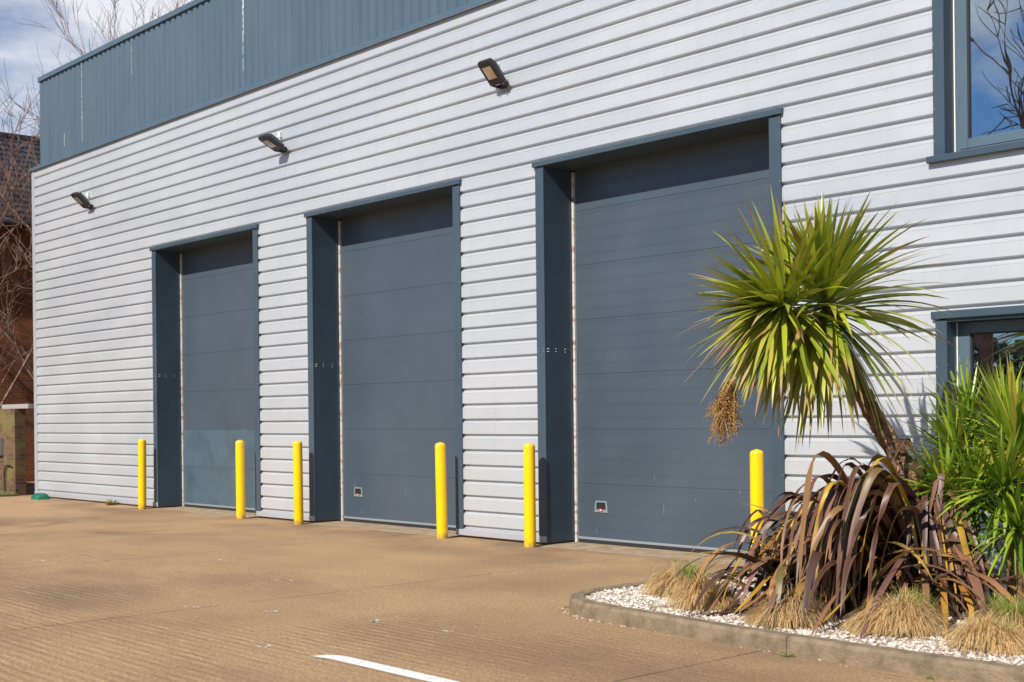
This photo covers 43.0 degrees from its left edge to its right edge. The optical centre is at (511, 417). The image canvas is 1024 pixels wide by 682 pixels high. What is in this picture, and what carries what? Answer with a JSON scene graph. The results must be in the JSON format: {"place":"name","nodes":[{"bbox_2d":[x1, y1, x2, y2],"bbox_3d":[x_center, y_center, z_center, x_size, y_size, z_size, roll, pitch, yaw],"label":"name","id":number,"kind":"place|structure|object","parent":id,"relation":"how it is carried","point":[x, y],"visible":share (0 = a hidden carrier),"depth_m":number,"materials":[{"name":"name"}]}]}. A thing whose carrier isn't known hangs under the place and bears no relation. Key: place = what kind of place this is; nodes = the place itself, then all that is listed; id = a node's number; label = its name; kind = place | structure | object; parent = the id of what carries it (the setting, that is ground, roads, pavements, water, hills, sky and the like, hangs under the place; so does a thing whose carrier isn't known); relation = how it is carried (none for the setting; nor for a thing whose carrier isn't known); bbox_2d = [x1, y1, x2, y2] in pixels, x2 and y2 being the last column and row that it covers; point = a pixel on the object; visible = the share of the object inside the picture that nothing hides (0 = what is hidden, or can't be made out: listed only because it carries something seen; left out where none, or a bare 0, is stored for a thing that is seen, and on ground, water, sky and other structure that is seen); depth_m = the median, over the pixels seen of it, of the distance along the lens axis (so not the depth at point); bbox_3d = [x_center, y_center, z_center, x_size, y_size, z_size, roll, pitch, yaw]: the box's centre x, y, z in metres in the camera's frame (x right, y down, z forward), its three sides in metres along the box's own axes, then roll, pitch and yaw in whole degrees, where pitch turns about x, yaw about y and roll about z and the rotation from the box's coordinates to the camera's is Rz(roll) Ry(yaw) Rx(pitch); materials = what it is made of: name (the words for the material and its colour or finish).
{"place":"outdoors","nodes":[
{"label":"outdoors","id":0,"kind":"place"},
{"bbox_2d":[31,493,49,499],"bbox_3d":[-9.592,1.611,26.464,0.270,0.130,0.400,-1,0,-42],"label":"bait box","id":1,"kind":"object","parent":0,"point":[40,496],"visible":1,"depth_m":26.35,"materials":[{"name":"green plastic"}]},
{"bbox_2d":[0,0,192,135],"label":"sky","id":2,"kind":"structure","parent":0,"point":[19,43],"materials":[{"name":"white"}]},
{"bbox_2d":[0,481,957,681],"bbox_3d":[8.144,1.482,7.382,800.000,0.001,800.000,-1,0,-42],"label":"ground","id":3,"kind":"structure","parent":0,"point":[415,595],"depth_m":10.78,"materials":[{"name":"concrete"}]},
{"bbox_2d":[0,492,18,496],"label":"verge","id":4,"kind":"structure","parent":3,"relation":"on","point":[6,495],"depth_m":27.59,"materials":[{"name":"plant"}]},
{"bbox_2d":[0,404,33,494],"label":"brick wall","id":5,"kind":"structure","parent":3,"relation":"on","point":[12,427],"depth_m":28.00,"materials":[{"name":"brown brick"}]},
{"bbox_2d":[0,437,2,455],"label":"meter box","id":6,"kind":"object","parent":5,"relation":"attached to","point":[1,446],"visible":1,"depth_m":28.34,"materials":[{"name":"grey metal"}]},
{"bbox_2d":[3,465,11,492],"bbox_3d":[-10.883,1.355,28.083,0.043,0.662,0.449,-1,0,-42],"label":"hose","id":7,"kind":"object","parent":5,"relation":"attached to","point":[4,477],"visible":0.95,"depth_m":28.21,"materials":[{"name":"black rubber"}]},
{"bbox_2d":[0,132,39,481],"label":"brick building","id":8,"kind":"structure","parent":3,"relation":"on","point":[22,391],"depth_m":34.27,"materials":[{"name":"brick"}]},
{"bbox_2d":[0,60,39,379],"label":"bare tree","id":9,"kind":"object","parent":3,"relation":"on","point":[28,368],"visible":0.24,"depth_m":33.67,"materials":[{"name":"brown plant"}]},
{"bbox_2d":[0,41,89,407],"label":"bare tree","id":10,"kind":"object","parent":3,"relation":"on","point":[31,350],"visible":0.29,"depth_m":32.25,"materials":[{"name":"brown plant"}]},
{"bbox_2d":[0,0,186,294],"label":"bare tree","id":11,"kind":"object","parent":3,"relation":"on","point":[25,223],"visible":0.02,"depth_m":32.26,"materials":[{"name":"brown plant"}]},
{"bbox_2d":[105,499,117,504],"bbox_3d":[-7.517,1.577,24.410,0.343,0.144,0.346,-1,0,13],"label":"weed","id":12,"kind":"object","parent":3,"relation":"on","point":[108,502],"visible":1,"depth_m":24.34,"materials":[{"name":"green plant"}]},
{"bbox_2d":[138,439,146,508],"bbox_3d":[-6.595,1.022,23.193,0.144,1.275,0.144,0,0,42],"label":"bollard","id":13,"kind":"object","parent":3,"relation":"on","point":[142,504],"visible":0.94,"depth_m":23.13,"materials":[{"name":"yellow metal"}]},
{"bbox_2d":[151,506,258,517],"bbox_3d":[-5.055,1.618,22.243,0.760,0.006,3.410,-1,0,-42],"label":"threshold","id":14,"kind":"object","parent":3,"relation":"on","point":[211,511],"visible":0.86,"depth_m":22.33,"materials":[{"name":"concrete"}]},
{"bbox_2d":[235,440,245,518],"bbox_3d":[-4.318,0.997,20.677,0.144,1.275,0.144,-1,0,14],"label":"bollard","id":15,"kind":"object","parent":3,"relation":"on","point":[240,475],"visible":0.98,"depth_m":20.62,"materials":[{"name":"yellow metal"}]},
{"bbox_2d":[39,515,452,646],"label":"paint flecks","id":16,"kind":"object","parent":3,"relation":"on","point":[276,610],"visible":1,"depth_m":10.08,"materials":[{"name":"white paint"}]},
{"bbox_2d":[293,440,303,524],"bbox_3d":[-3.199,0.985,19.445,0.144,1.275,0.144,-1,0,-11],"label":"bollard","id":17,"kind":"object","parent":3,"relation":"on","point":[298,481],"visible":0.96,"depth_m":19.38,"materials":[{"name":"yellow metal"}]},
{"bbox_2d":[307,521,459,537],"bbox_3d":[-1.680,1.582,18.526,0.760,0.006,3.410,-1,0,-42],"label":"threshold","id":18,"kind":"object","parent":3,"relation":"on","point":[392,528],"visible":0.71,"depth_m":18.57,"materials":[{"name":"concrete"}]},
{"bbox_2d":[314,655,458,681],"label":"road marking","id":19,"kind":"object","parent":3,"relation":"on","point":[391,669],"visible":1,"depth_m":8.14,"materials":[{"name":"white paint"}]},
{"bbox_2d":[435,442,447,538],"bbox_3d":[-0.921,0.961,16.933,0.144,1.275,0.144,-1,0,-13],"label":"bollard","id":20,"kind":"object","parent":3,"relation":"on","point":[441,491],"visible":0.94,"depth_m":16.87,"materials":[{"name":"yellow metal"}]},
{"bbox_2d":[55,512,952,680],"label":"loose stones","id":21,"kind":"object","parent":3,"relation":"on","point":[564,611],"visible":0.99,"depth_m":9.87,"materials":[{"name":"white stone"}]},
{"bbox_2d":[523,443,535,547],"bbox_3d":[0.213,0.949,15.694,0.144,1.275,0.144,0,0,-32],"label":"bollard","id":22,"kind":"object","parent":3,"relation":"on","point":[529,495],"visible":0.98,"depth_m":15.63,"materials":[{"name":"yellow metal"}]},
{"bbox_2d":[540,542,750,565],"bbox_3d":[1.732,1.546,14.770,0.760,0.006,3.450,-1,0,-42],"label":"threshold","id":23,"kind":"object","parent":3,"relation":"on","point":[647,552],"visible":0.57,"depth_m":14.93,"materials":[{"name":"concrete"}]},
{"bbox_2d":[750,449,764,556],"bbox_3d":[2.502,0.943,13.260,0.144,1.237,0.144,-1,0,25],"label":"bollard","id":24,"kind":"object","parent":3,"relation":"on","point":[756,477],"visible":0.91,"depth_m":13.20,"materials":[{"name":"yellow metal"}]},
{"bbox_2d":[570,567,1023,681],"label":"kerb","id":25,"kind":"structure","parent":3,"relation":"on","point":[947,667],"depth_m":8.42,"materials":[{"name":"grey concrete"}]},
{"bbox_2d":[29,0,1023,577],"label":"warehouse","id":26,"kind":"structure","parent":0,"point":[395,262],"depth_m":16.59,"materials":[{"name":"silver metal"}]},
{"bbox_2d":[71,192,92,209],"bbox_3d":[-8.320,-4.208,25.156,0.383,0.340,0.280,-1,0,-42],"label":"floodlight","id":27,"kind":"object","parent":26,"relation":"attached to","point":[81,199],"visible":1,"depth_m":25.09,"materials":[{"name":"grey metal"}]},
{"bbox_2d":[180,238,254,512],"bbox_3d":[-4.884,-0.779,22.420,0.050,4.783,3.318,-1,0,-42],"label":"sectional door","id":28,"kind":"structure","parent":26,"relation":"in","point":[217,331],"depth_m":22.73,"materials":[{"name":"metal"}]},
{"bbox_2d":[258,132,286,152],"bbox_3d":[-3.683,-4.262,20.020,0.423,0.340,0.280,-1,0,-42],"label":"floodlight","id":29,"kind":"object","parent":26,"relation":"attached to","point":[273,142],"visible":1,"depth_m":19.95,"materials":[{"name":"grey metal"}]},
{"bbox_2d":[338,197,455,530],"bbox_3d":[-1.509,-0.815,18.704,0.050,4.783,3.318,-1,0,-42],"label":"sectional door","id":30,"kind":"structure","parent":26,"relation":"in","point":[396,305],"depth_m":18.89,"materials":[{"name":"metal"}]},
{"bbox_2d":[478,58,507,88],"bbox_3d":[-0.237,-4.304,16.273,0.359,0.340,0.280,-1,0,-42],"label":"floodlight","id":31,"kind":"object","parent":26,"relation":"attached to","point":[492,72],"visible":1,"depth_m":16.20,"materials":[{"name":"grey metal"}]},
{"bbox_2d":[571,131,772,556],"bbox_3d":[1.903,-0.851,14.947,0.050,4.783,3.358,-1,0,-42],"label":"sectional door","id":32,"kind":"structure","parent":26,"relation":"in","point":[647,473],"depth_m":15.13,"materials":[{"name":"metal"}]},
{"bbox_2d":[926,0,1023,163],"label":"window","id":33,"kind":"structure","parent":26,"relation":"in","point":[953,38],"depth_m":11.95,"materials":[{"name":"blue metal"}]},
{"bbox_2d":[929,305,1023,487],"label":"window","id":34,"kind":"structure","parent":26,"relation":"in","point":[962,335],"depth_m":11.93,"materials":[{"name":"blue metal"}]},
{"bbox_2d":[585,572,1023,665],"bbox_3d":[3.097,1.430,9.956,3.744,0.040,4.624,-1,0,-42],"label":"gravel","id":35,"kind":"structure","parent":0,"point":[804,631],"depth_m":9.02,"materials":[{"name":"white gravel"}]},
{"bbox_2d":[637,558,714,597],"bbox_3d":[1.389,1.295,10.646,0.721,0.298,0.724,-1,0,-12],"label":"grass tuft","id":36,"kind":"object","parent":35,"relation":"on","point":[662,583],"visible":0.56,"depth_m":10.58,"materials":[{"name":"beige plant"}]},
{"bbox_2d":[661,569,748,611],"bbox_3d":[1.474,1.277,9.939,0.694,0.332,0.618,-1,0,0],"label":"grass tuft","id":37,"kind":"object","parent":35,"relation":"on","point":[686,592],"visible":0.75,"depth_m":9.78,"materials":[{"name":"beige plant"}]},
{"bbox_2d":[736,576,834,630],"bbox_3d":[1.913,1.272,9.092,0.722,0.332,0.710,-1,0,-42],"label":"grass tuft","id":38,"kind":"object","parent":35,"relation":"on","point":[784,617],"visible":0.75,"depth_m":8.95,"materials":[{"name":"beige plant"}]},
{"bbox_2d":[674,185,958,545],"bbox_3d":[2.385,-0.153,10.313,2.556,3.400,2.132,-1,0,-42],"label":"cordyline tree","id":39,"kind":"object","parent":35,"relation":"on","point":[779,340],"visible":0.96,"depth_m":10.05,"materials":[{"name":"green plant"}]},
{"bbox_2d":[661,438,1023,637],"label":"flax plant","id":40,"kind":"object","parent":35,"relation":"on","point":[852,542],"visible":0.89,"depth_m":9.43,"materials":[{"name":"brown plant"}]},
{"bbox_2d":[836,583,956,639],"bbox_3d":[2.576,1.266,8.710,0.827,0.331,0.729,-1,0,30],"label":"grass tuft","id":41,"kind":"object","parent":35,"relation":"on","point":[908,614],"visible":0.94,"depth_m":8.58,"materials":[{"name":"beige plant"}]},
{"bbox_2d":[891,357,1023,601],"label":"cordyline shrub","id":42,"kind":"object","parent":35,"relation":"on","point":[934,469],"visible":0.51,"depth_m":10.12,"materials":[{"name":"green plant"}]},
{"bbox_2d":[929,352,1023,605],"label":"cordyline shrub","id":43,"kind":"object","parent":35,"relation":"on","point":[1005,402],"visible":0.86,"depth_m":9.57,"materials":[{"name":"green plant"}]},
{"bbox_2d":[938,611,1023,656],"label":"grass tuft","id":44,"kind":"object","parent":35,"relation":"on","point":[990,635],"visible":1,"depth_m":7.95,"materials":[{"name":"beige plant"}]},
{"bbox_2d":[958,591,1023,632],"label":"grass tuft","id":45,"kind":"object","parent":35,"relation":"on","point":[1015,613],"visible":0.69,"depth_m":8.69,"materials":[{"name":"plant"}]}
]}

